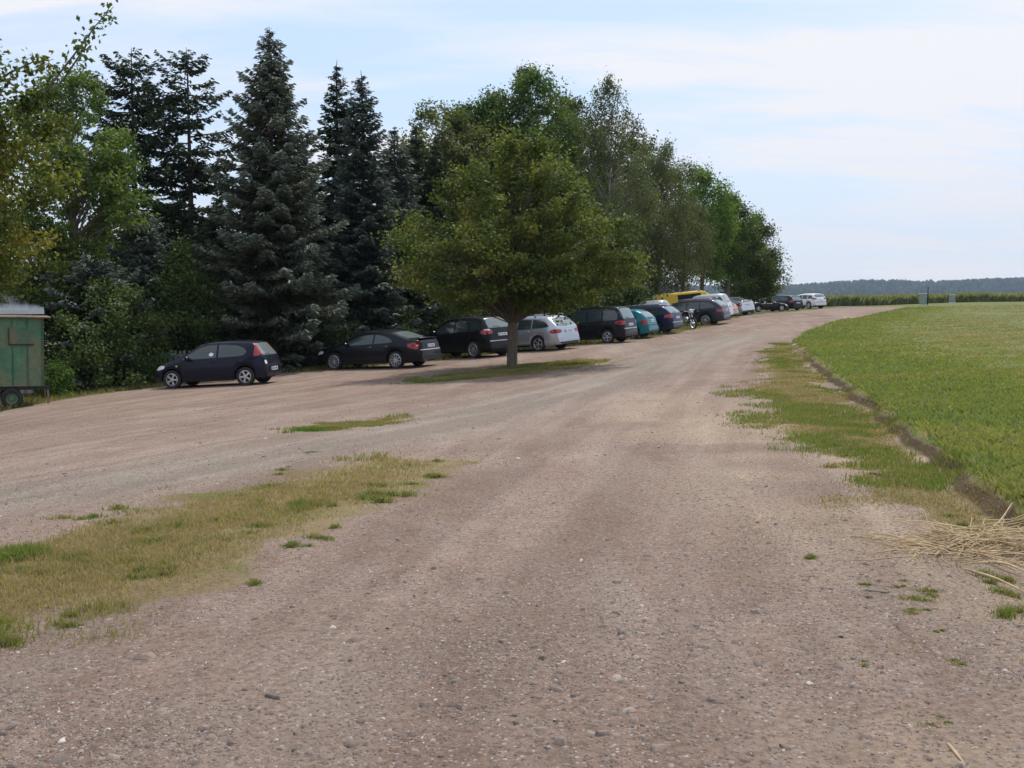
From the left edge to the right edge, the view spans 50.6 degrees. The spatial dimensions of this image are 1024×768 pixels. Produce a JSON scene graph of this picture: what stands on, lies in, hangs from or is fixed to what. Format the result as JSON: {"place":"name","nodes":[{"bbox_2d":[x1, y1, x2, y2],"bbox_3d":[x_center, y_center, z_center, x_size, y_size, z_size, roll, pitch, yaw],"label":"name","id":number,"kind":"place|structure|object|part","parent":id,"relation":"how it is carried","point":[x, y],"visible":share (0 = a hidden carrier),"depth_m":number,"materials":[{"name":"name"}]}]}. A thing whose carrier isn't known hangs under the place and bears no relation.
{"place":"outdoors","nodes":[
{"label":"outdoors","id":0,"kind":"place"},
{"bbox_2d":[0,449,512,661],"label":"grass","id":1,"kind":"structure","parent":0,"point":[15,553],"depth_m":7.59,"materials":[{"name":"green plant"}]},
{"bbox_2d":[0,322,716,410],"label":"parking strip","id":2,"kind":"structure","parent":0,"point":[114,387],"depth_m":37.95,"materials":[{"name":"grey gravel"}]},
{"bbox_2d":[389,358,611,383],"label":"grass island","id":3,"kind":"structure","parent":0,"point":[523,369],"depth_m":34.32,"materials":[{"name":"green plant"}]},
{"bbox_2d":[370,110,679,367],"bbox_3d":[0.447,-4.639,36.212,9.838,8.509,9.211,0,4,0],"label":"parking lot tree","id":4,"kind":"object","parent":3,"relation":"on","point":[500,248],"visible":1,"depth_m":34.36,"materials":[{"name":"green plant"}]},
{"bbox_2d":[0,302,1023,767],"bbox_3d":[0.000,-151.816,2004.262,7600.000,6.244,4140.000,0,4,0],"label":"ground","id":5,"kind":"structure","parent":0,"point":[696,362],"depth_m":6.73,"materials":[{"name":"beige gravel"}]},
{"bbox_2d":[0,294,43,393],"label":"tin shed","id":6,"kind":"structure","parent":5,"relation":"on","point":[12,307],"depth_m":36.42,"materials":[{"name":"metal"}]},
{"bbox_2d":[0,315,50,408],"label":"site trailer","id":7,"kind":"object","parent":5,"relation":"on","point":[21,352],"visible":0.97,"depth_m":30.91,"materials":[{"name":"paint"}]},
{"bbox_2d":[0,237,51,353],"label":"tree","id":8,"kind":"object","parent":5,"relation":"on","point":[15,289],"visible":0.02,"depth_m":43.79,"materials":[{"name":"green plant"}]},
{"bbox_2d":[0,0,118,300],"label":"maple tree","id":9,"kind":"object","parent":5,"relation":"on","point":[7,159],"visible":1,"depth_m":21.98,"materials":[{"name":"green plant"}]},
{"bbox_2d":[0,223,119,391],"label":"tree","id":10,"kind":"object","parent":5,"relation":"on","point":[33,291],"visible":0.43,"depth_m":37.58,"materials":[{"name":"green plant"}]},
{"bbox_2d":[35,356,88,398],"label":"weed clump","id":11,"kind":"object","parent":5,"relation":"on","point":[57,373],"visible":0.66,"depth_m":34.45,"materials":[{"name":"green plant"}]},
{"bbox_2d":[4,59,167,281],"bbox_3d":[-15.769,-5.744,39.602,6.121,12.013,5.528,3,5,34],"label":"walnut tree","id":12,"kind":"object","parent":5,"relation":"on","point":[94,182],"visible":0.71,"depth_m":39.14,"materials":[{"name":"green plant"}]},
{"bbox_2d":[38,254,174,393],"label":"spruce tree","id":13,"kind":"object","parent":5,"relation":"on","point":[88,270],"visible":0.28,"depth_m":37.52,"materials":[{"name":"plant"}]},
{"bbox_2d":[34,271,189,389],"bbox_3d":[-14.264,-1.854,37.946,5.620,4.291,7.063,-2,5,-27],"label":"bush","id":14,"kind":"object","parent":5,"relation":"on","point":[145,324],"visible":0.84,"depth_m":36.85,"materials":[{"name":"green plant"}]},
{"bbox_2d":[78,219,173,331],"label":"tree","id":15,"kind":"object","parent":5,"relation":"on","point":[116,245],"visible":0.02,"depth_m":42.09,"materials":[{"name":"green plant"}]},
{"bbox_2d":[75,47,188,275],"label":"spruce tree","id":16,"kind":"object","parent":5,"relation":"on","point":[144,106],"visible":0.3,"depth_m":50.58,"materials":[{"name":"green plant"}]},
{"bbox_2d":[104,212,189,376],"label":"spruce tree","id":17,"kind":"object","parent":5,"relation":"on","point":[141,254],"visible":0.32,"depth_m":40.23,"materials":[{"name":"green plant"}]},
{"bbox_2d":[110,214,203,276],"bbox_3d":[-18.751,-5.756,59.625,9.144,8.743,9.593,0,4,0],"label":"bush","id":18,"kind":"object","parent":5,"relation":"on","point":[170,235],"depth_m":58.67,"materials":[{"name":"green plant"}]},
{"bbox_2d":[168,350,189,360],"bbox_3d":[-11.753,-0.662,39.475,1.490,1.144,0.116,0,4,-4],"label":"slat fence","id":19,"kind":"object","parent":5,"relation":"on","point":[179,354],"visible":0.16,"depth_m":39.36,"materials":[{"name":"grey wood"}]},
{"bbox_2d":[126,48,245,344],"bbox_3d":[-15.530,-8.361,51.617,5.705,15.062,5.514,-2,5,-28],"label":"spruce tree","id":20,"kind":"object","parent":5,"relation":"on","point":[188,218],"visible":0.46,"depth_m":50.73,"materials":[{"name":"green plant"}]},
{"bbox_2d":[133,232,239,373],"bbox_3d":[-12.440,-2.813,40.816,5.051,6.071,4.570,0,4,0],"label":"bush","id":21,"kind":"object","parent":5,"relation":"on","point":[197,302],"visible":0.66,"depth_m":40.18,"materials":[{"name":"green plant"}]},
{"bbox_2d":[182,185,241,334],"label":"spruce tree","id":22,"kind":"object","parent":5,"relation":"on","point":[213,238],"visible":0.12,"depth_m":47.29,"materials":[{"name":"green plant"}]},
{"bbox_2d":[155,340,281,388],"bbox_3d":[-9.603,-0.674,35.418,3.843,1.457,1.960,-2,4,9],"label":"parked hatchback","id":23,"kind":"object","parent":5,"relation":"on","point":[245,362],"visible":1,"depth_m":34.66,"materials":[{"name":"black paint"}]},
{"bbox_3d":[-10.026,-1.014,34.748,1.150,0.425,0.179,-2,4,9],"label":"side window","id":24,"kind":"part","parent":23,"relation":"part of","materials":[{"name":"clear glass"}]},
{"bbox_3d":[-8.927,-1.069,34.569,0.940,0.405,0.178,-2,4,9],"label":"side window","id":25,"kind":"part","parent":23,"relation":"part of","materials":[{"name":"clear glass"}]},
{"bbox_3d":[-7.999,-1.159,35.126,0.306,0.412,1.204,-2,4,9],"label":"rear window","id":26,"kind":"part","parent":23,"relation":"part of","materials":[{"name":"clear glass"}]},
{"bbox_2d":[202,284,295,340],"bbox_3d":[-11.389,-2.470,45.933,4.783,3.925,4.666,0,4,0],"label":"bush","id":27,"kind":"object","parent":5,"relation":"on","point":[228,313],"visible":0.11,"depth_m":44.91,"materials":[{"name":"green plant"}]},
{"bbox_2d":[182,27,360,372],"bbox_3d":[-9.431,-6.775,42.593,6.966,14.191,7.735,4,6,43],"label":"spruce tree","id":28,"kind":"object","parent":5,"relation":"on","point":[271,309],"visible":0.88,"depth_m":41.79,"materials":[{"name":"green plant"}]},
{"bbox_2d":[220,164,324,278],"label":"spruce tree","id":29,"kind":"object","parent":5,"relation":"on","point":[256,213],"visible":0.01,"depth_m":58.76,"materials":[{"name":"green plant"}]},
{"bbox_2d":[283,149,330,276],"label":"spruce tree","id":30,"kind":"object","parent":5,"relation":"on","point":[304,162],"visible":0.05,"depth_m":54.10,"materials":[{"name":"green plant"}]},
{"bbox_2d":[291,302,366,364],"bbox_3d":[-8.035,-1.975,44.519,4.442,2.813,4.833,0,4,0],"label":"bush","id":31,"kind":"object","parent":5,"relation":"on","point":[332,338],"visible":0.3,"depth_m":43.68,"materials":[{"name":"green plant"}]},
{"bbox_2d":[295,62,386,363],"bbox_3d":[-7.895,-7.402,48.559,4.731,14.047,4.684,3,5,35],"label":"spruce tree","id":32,"kind":"object","parent":5,"relation":"on","point":[333,133],"visible":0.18,"depth_m":47.99,"materials":[{"name":"green plant"}]},
{"bbox_2d":[265,412,419,433],"bbox_3d":[-2.691,0.643,18.148,2.458,0.166,3.263,0,4,0],"label":"grass patch","id":33,"kind":"object","parent":5,"relation":"on","point":[339,425],"visible":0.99,"depth_m":17.80,"materials":[{"name":"green plant"}]},
{"bbox_2d":[308,74,421,334],"bbox_3d":[-6.343,-6.917,46.525,5.497,12.940,5.487,-1,5,-15],"label":"spruce tree","id":34,"kind":"object","parent":5,"relation":"on","point":[367,216],"visible":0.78,"depth_m":46.03,"materials":[{"name":"green plant"}]},
{"bbox_2d":[316,329,441,369],"bbox_3d":[-5.103,-1.344,41.281,4.760,1.452,2.120,-1,5,26],"label":"parked sedan","id":35,"kind":"object","parent":5,"relation":"on","point":[395,348],"visible":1,"depth_m":40.38,"materials":[{"name":"black paint"}]},
{"bbox_3d":[-5.775,-1.635,40.692,1.310,0.365,0.153,-1,5,26],"label":"side window","id":36,"kind":"part","parent":35,"relation":"part of","materials":[{"name":"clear glass"}]},
{"bbox_3d":[-4.766,-1.664,40.194,0.800,0.335,0.149,-1,5,26],"label":"side window","id":37,"kind":"part","parent":35,"relation":"part of","materials":[{"name":"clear glass"}]},
{"bbox_3d":[-3.845,-1.867,40.613,0.759,0.228,1.200,2,5,26],"label":"rear window","id":38,"kind":"part","parent":35,"relation":"part of","materials":[{"name":"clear glass"}]},
{"bbox_2d":[347,292,435,334],"bbox_3d":[-5.959,-2.635,48.143,5.070,3.406,5.509,-2,5,-22],"label":"bush","id":39,"kind":"object","parent":5,"relation":"on","point":[406,315],"visible":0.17,"depth_m":46.82,"materials":[{"name":"green plant"}]},
{"bbox_2d":[359,127,452,332],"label":"spruce tree","id":40,"kind":"object","parent":5,"relation":"on","point":[404,186],"visible":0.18,"depth_m":49.16,"materials":[{"name":"green plant"}]},
{"bbox_2d":[397,126,451,302],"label":"spruce tree","id":41,"kind":"object","parent":5,"relation":"on","point":[415,154],"visible":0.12,"depth_m":56.11,"materials":[{"name":"green plant"}]},
{"bbox_2d":[409,136,462,316],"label":"spruce tree","id":42,"kind":"object","parent":5,"relation":"on","point":[434,161],"visible":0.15,"depth_m":56.10,"materials":[{"name":"green plant"}]},
{"bbox_2d":[386,98,509,268],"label":"deciduous tree","id":43,"kind":"object","parent":5,"relation":"on","point":[455,124],"visible":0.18,"depth_m":60.18,"materials":[{"name":"green plant"}]},
{"bbox_2d":[4,479,901,767],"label":"loose stones","id":44,"kind":"object","parent":5,"relation":"on","point":[364,719],"visible":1,"depth_m":4.39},
{"bbox_2d":[410,291,495,334],"bbox_3d":[-3.032,-3.335,51.001,5.510,4.463,5.695,3,5,31],"label":"bush","id":45,"kind":"object","parent":5,"relation":"on","point":[437,313],"visible":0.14,"depth_m":49.86,"materials":[{"name":"green plant"}]},
{"bbox_2d":[423,314,507,357],"bbox_3d":[-1.991,-1.992,45.321,4.576,1.758,2.153,0,6,44],"label":"parked suv","id":46,"kind":"object","parent":5,"relation":"on","point":[475,336],"visible":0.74,"depth_m":43.92,"materials":[{"name":"black paint"}]},
{"bbox_3d":[-2.816,-2.323,44.933,1.260,0.480,0.151,0,6,44],"label":"side window","id":47,"kind":"part","parent":46,"relation":"part of","materials":[{"name":"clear glass"}]},
{"bbox_3d":[-2.038,-2.338,44.177,0.770,0.445,0.151,0,6,44],"label":"side window","id":48,"kind":"part","parent":46,"relation":"part of","materials":[{"name":"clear glass"}]},
{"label":"side window","id":49,"kind":"part","parent":46,"relation":"part of","materials":[{"name":"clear glass"}]},
{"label":"rear window","id":50,"kind":"part","parent":46,"relation":"part of","materials":[{"name":"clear glass"}]},
{"bbox_2d":[432,84,554,315],"bbox_3d":[-1.695,-10.098,65.478,9.332,15.553,9.147,0,4,0],"label":"deciduous tree","id":51,"kind":"object","parent":5,"relation":"on","point":[480,111],"visible":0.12,"depth_m":63.74,"materials":[{"name":"green plant"}]},
{"bbox_2d":[455,261,543,315],"bbox_3d":[-0.787,-4.213,53.509,5.277,5.325,6.050,0,4,0],"label":"bush","id":52,"kind":"object","parent":5,"relation":"on","point":[489,310],"depth_m":53.30,"materials":[{"name":"green plant"}]},
{"bbox_2d":[0,431,1023,729],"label":"grass tufts","id":53,"kind":"object","parent":5,"relation":"on","point":[380,495],"visible":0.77,"depth_m":7.18,"materials":[{"name":"green plant"}]},
{"bbox_2d":[491,313,579,352],"bbox_3d":[0.537,-2.222,47.276,4.856,1.573,2.123,-1,5,39],"label":"parked wagon","id":54,"kind":"object","parent":5,"relation":"on","point":[540,332],"visible":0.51,"depth_m":45.81,"materials":[{"name":"silver paint"}]},
{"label":"side window","id":55,"kind":"part","parent":54,"relation":"part of","materials":[{"name":"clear glass"}]},
{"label":"side window","id":56,"kind":"part","parent":54,"relation":"part of","materials":[{"name":"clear glass"}]},
{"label":"rear window","id":57,"kind":"part","parent":54,"relation":"part of","materials":[{"name":"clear glass"}]},
{"bbox_2d":[461,59,611,240],"bbox_3d":[1.255,-10.986,65.186,9.270,16.976,8.775,4,6,42],"label":"deciduous tree","id":58,"kind":"object","parent":5,"relation":"on","point":[527,77],"visible":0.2,"depth_m":63.21,"materials":[{"name":"green plant"}]},
{"bbox_2d":[535,304,577,316],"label":"bush","id":59,"kind":"object","parent":5,"relation":"on","point":[571,311],"visible":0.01,"depth_m":55.14,"materials":[{"name":"green plant"}]},
{"bbox_2d":[530,180,629,316],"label":"deciduous tree","id":60,"kind":"object","parent":5,"relation":"on","point":[590,199],"visible":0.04,"depth_m":50.96,"materials":[{"name":"green plant"}]},
{"bbox_2d":[541,91,626,314],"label":"deciduous tree","id":61,"kind":"object","parent":5,"relation":"on","point":[573,101],"visible":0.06,"depth_m":70.35,"materials":[{"name":"green plant"}]},
{"bbox_2d":[569,282,627,314],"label":"bush","id":62,"kind":"object","parent":5,"relation":"on","point":[614,299],"visible":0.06,"depth_m":57.35,"materials":[{"name":"green plant"}]},
{"bbox_2d":[568,306,637,342],"bbox_3d":[3.606,-2.711,50.062,4.156,1.687,2.035,-1,5,30],"label":"parked minivan","id":63,"kind":"object","parent":5,"relation":"on","point":[617,323],"visible":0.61,"depth_m":48.96,"materials":[{"name":"black paint"}]},
{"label":"side window","id":64,"kind":"part","parent":63,"relation":"part of","materials":[{"name":"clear glass"}]},
{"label":"side window","id":65,"kind":"part","parent":63,"relation":"part of","materials":[{"name":"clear glass"}]},
{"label":"side window","id":66,"kind":"part","parent":63,"relation":"part of","materials":[{"name":"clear glass"}]},
{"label":"rear window","id":67,"kind":"part","parent":63,"relation":"part of","materials":[{"name":"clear glass"}]},
{"bbox_2d":[570,65,668,304],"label":"birch tree","id":68,"kind":"object","parent":5,"relation":"on","point":[610,163],"visible":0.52,"depth_m":62.60,"materials":[{"name":"green plant"}]},
{"bbox_2d":[596,275,673,307],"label":"bush","id":69,"kind":"object","parent":5,"relation":"on","point":[638,297],"visible":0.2,"depth_m":61.97,"materials":[{"name":"green plant"}]},
{"bbox_2d":[630,309,657,338],"bbox_3d":[5.078,-2.935,53.398,4.006,1.457,1.970,-2,5,27],"label":"parked hatchback","id":70,"kind":"object","parent":5,"relation":"on","point":[646,322],"visible":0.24,"depth_m":52.12,"materials":[{"name":"teal paint"}]},
{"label":"rear window","id":71,"kind":"part","parent":70,"relation":"part of","materials":[{"name":"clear glass"}]},
{"bbox_2d":[591,128,699,287],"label":"deciduous tree","id":72,"kind":"object","parent":5,"relation":"on","point":[636,141],"visible":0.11,"depth_m":78.22,"materials":[{"name":"green plant"}]},
{"bbox_2d":[628,300,669,305],"bbox_3d":[7.234,-3.917,62.662,4.156,1.687,2.034,-4,4,22],"label":"parked minivan","id":73,"kind":"object","parent":5,"relation":"on","point":[656,301],"visible":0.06,"depth_m":61.66,"materials":[{"name":"silver paint"}]},
{"bbox_2d":[628,303,683,334],"bbox_3d":[6.539,-3.342,56.500,4.556,1.577,2.052,-2,5,30],"label":"parked wagon","id":74,"kind":"object","parent":5,"relation":"on","point":[668,317],"visible":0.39,"depth_m":55.10,"materials":[{"name":"blue paint"}]},
{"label":"side window","id":75,"kind":"part","parent":74,"relation":"part of","materials":[{"name":"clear glass"}]},
{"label":"rear window","id":76,"kind":"part","parent":74,"relation":"part of","materials":[{"name":"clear glass"}]},
{"bbox_2d":[644,286,668,297],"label":"bush","id":77,"kind":"object","parent":5,"relation":"on","point":[651,294],"visible":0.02,"depth_m":71.10,"materials":[{"name":"green plant"}]},
{"bbox_2d":[613,132,716,293],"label":"willow tree","id":78,"kind":"object","parent":5,"relation":"on","point":[662,170],"visible":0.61,"depth_m":70.54,"materials":[{"name":"green plant"}]},
{"bbox_2d":[652,290,708,304],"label":"yellow van","id":79,"kind":"object","parent":5,"relation":"on","point":[671,298],"visible":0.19,"depth_m":67.05,"materials":[{"name":"paint"}]},
{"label":"sliding door","id":80,"kind":"part","parent":79,"relation":"part of","materials":[{"name":"yellow paint"}]},
{"bbox_2d":[680,309,696,328],"bbox_3d":[9.531,-3.584,59.534,0.729,1.105,1.990,-10,9,-27],"label":"motorcycle","id":81,"kind":"object","parent":5,"relation":"on","point":[688,312],"visible":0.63,"depth_m":59.08,"materials":[{"name":"metal"}]},
{"bbox_2d":[655,199,723,293],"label":"willow tree","id":82,"kind":"object","parent":5,"relation":"on","point":[701,230],"visible":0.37,"depth_m":74.91,"materials":[{"name":"plant"}]},
{"bbox_2d":[671,297,730,324],"bbox_3d":[10.168,-4.165,63.127,4.856,1.573,2.123,-2,5,27],"label":"parked wagon","id":83,"kind":"object","parent":5,"relation":"on","point":[707,311],"visible":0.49,"depth_m":61.87,"materials":[{"name":"grey paint"}]},
{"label":"side window","id":84,"kind":"part","parent":83,"relation":"part of","materials":[{"name":"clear glass"}]},
{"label":"side window","id":85,"kind":"part","parent":83,"relation":"part of","materials":[{"name":"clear glass"}]},
{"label":"side window","id":86,"kind":"part","parent":83,"relation":"part of","materials":[{"name":"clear glass"}]},
{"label":"rear window","id":87,"kind":"part","parent":83,"relation":"part of","materials":[{"name":"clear glass"}]},
{"bbox_2d":[674,162,750,291],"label":"deciduous tree","id":88,"kind":"object","parent":5,"relation":"on","point":[720,215],"visible":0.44,"depth_m":82.30,"materials":[{"name":"green plant"}]},
{"bbox_2d":[692,293,733,314],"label":"parked minivan","id":89,"kind":"object","parent":5,"relation":"on","point":[724,298],"visible":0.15,"depth_m":66.69,"materials":[{"name":"silver paint"}]},
{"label":"rear window","id":90,"kind":"part","parent":89,"relation":"part of","materials":[{"name":"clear glass"}]},
{"bbox_2d":[729,301,738,318],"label":"parked hatchback","id":91,"kind":"object","parent":5,"relation":"on","point":[735,309],"visible":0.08,"depth_m":76.35,"materials":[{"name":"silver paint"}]},
{"bbox_2d":[698,188,770,296],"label":"deciduous tree","id":92,"kind":"object","parent":5,"relation":"on","point":[743,248],"visible":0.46,"depth_m":86.81,"materials":[{"name":"green plant"}]},
{"bbox_2d":[729,297,754,314],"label":"parked sedan","id":93,"kind":"object","parent":5,"relation":"on","point":[744,306],"visible":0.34,"depth_m":82.73,"materials":[{"name":"silver paint"}]},
{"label":"rear window","id":94,"kind":"part","parent":93,"relation":"part of","materials":[{"name":"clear glass"}]},
{"bbox_2d":[714,207,794,312],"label":"deciduous tree","id":95,"kind":"object","parent":5,"relation":"on","point":[768,269],"visible":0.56,"depth_m":90.41,"materials":[{"name":"green plant"}]},
{"bbox_2d":[755,298,787,311],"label":"roadster","id":96,"kind":"object","parent":5,"relation":"on","point":[770,306],"visible":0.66,"depth_m":100.38,"materials":[{"name":"black paint"}]},
{"bbox_2d":[765,295,802,309],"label":"parked hatchback","id":97,"kind":"object","parent":5,"relation":"on","point":[795,302],"visible":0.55,"depth_m":104.90,"materials":[{"name":"black paint"}]},
{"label":"side window","id":98,"kind":"part","parent":97,"relation":"part of","materials":[{"name":"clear glass"}]},
{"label":"rear window","id":99,"kind":"part","parent":97,"relation":"part of","materials":[{"name":"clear glass"}]},
{"bbox_2d":[790,293,825,308],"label":"parked suv","id":100,"kind":"object","parent":5,"relation":"on","point":[810,300],"visible":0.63,"depth_m":111.33,"materials":[{"name":"white paint"}]},
{"bbox_2d":[680,479,1023,741],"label":"weeds","id":101,"kind":"object","parent":5,"relation":"on","point":[897,639],"visible":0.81,"depth_m":6.46,"materials":[{"name":"green plant"}]},
{"bbox_2d":[708,341,1013,532],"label":"grass verge","id":102,"kind":"object","parent":5,"relation":"on","point":[793,408],"depth_m":13.88,"materials":[{"name":"green plant"}]},
{"bbox_2d":[865,589,889,592],"bbox_3d":[2.055,1.164,6.087,0.136,0.018,0.035,2,5,19],"label":"stick","id":103,"kind":"object","parent":5,"relation":"on","point":[880,591],"visible":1,"depth_m":6.08,"materials":[{"name":"grey wood"}]},
{"bbox_2d":[747,292,1023,306],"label":"crop","id":104,"kind":"object","parent":5,"relation":"on","point":[866,300],"visible":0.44,"depth_m":131.49,"materials":[{"name":"green plant"}]},
{"bbox_2d":[792,305,1023,517],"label":"field plants","id":105,"kind":"object","parent":5,"relation":"on","point":[919,398],"visible":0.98,"depth_m":21.05,"materials":[{"name":"green plant"}]},
{"bbox_2d":[919,293,926,304],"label":"field cabinet","id":106,"kind":"object","parent":5,"relation":"on","point":[922,298],"visible":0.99,"depth_m":107.75,"materials":[{"name":"metal"}]},
{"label":"door","id":107,"kind":"part","parent":106,"relation":"part of","materials":[{"name":"metal"}]},
{"bbox_2d":[843,502,1023,591],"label":"straw","id":108,"kind":"object","parent":5,"relation":"on","point":[973,542],"visible":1,"depth_m":7.23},
{"bbox_2d":[949,295,955,302],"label":"field cabinet","id":109,"kind":"object","parent":5,"relation":"on","point":[952,298],"visible":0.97,"depth_m":116.77,"materials":[{"name":"metal"}]},
{"bbox_2d":[947,743,963,761],"bbox_3d":[1.611,1.338,3.931,0.011,0.013,0.157,0,4,2],"label":"stick","id":110,"kind":"object","parent":5,"relation":"on","point":[951,747],"visible":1,"depth_m":3.93,"materials":[{"name":"wood"}]},
{"bbox_2d":[0,0,1023,285],"label":"sky","id":111,"kind":"structure","parent":0,"point":[882,139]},
{"bbox_3d":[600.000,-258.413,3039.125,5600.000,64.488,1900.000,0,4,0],"label":"hills","id":112,"kind":"structure","parent":0,"visible":0},
{"bbox_2d":[42,277,1023,299],"bbox_3d":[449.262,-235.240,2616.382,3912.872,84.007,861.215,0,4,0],"label":"forest","id":113,"kind":"object","parent":112,"relation":"on","point":[891,286],"visible":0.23,"depth_m":2566.69,"materials":[{"name":"green plant"}]}
]}

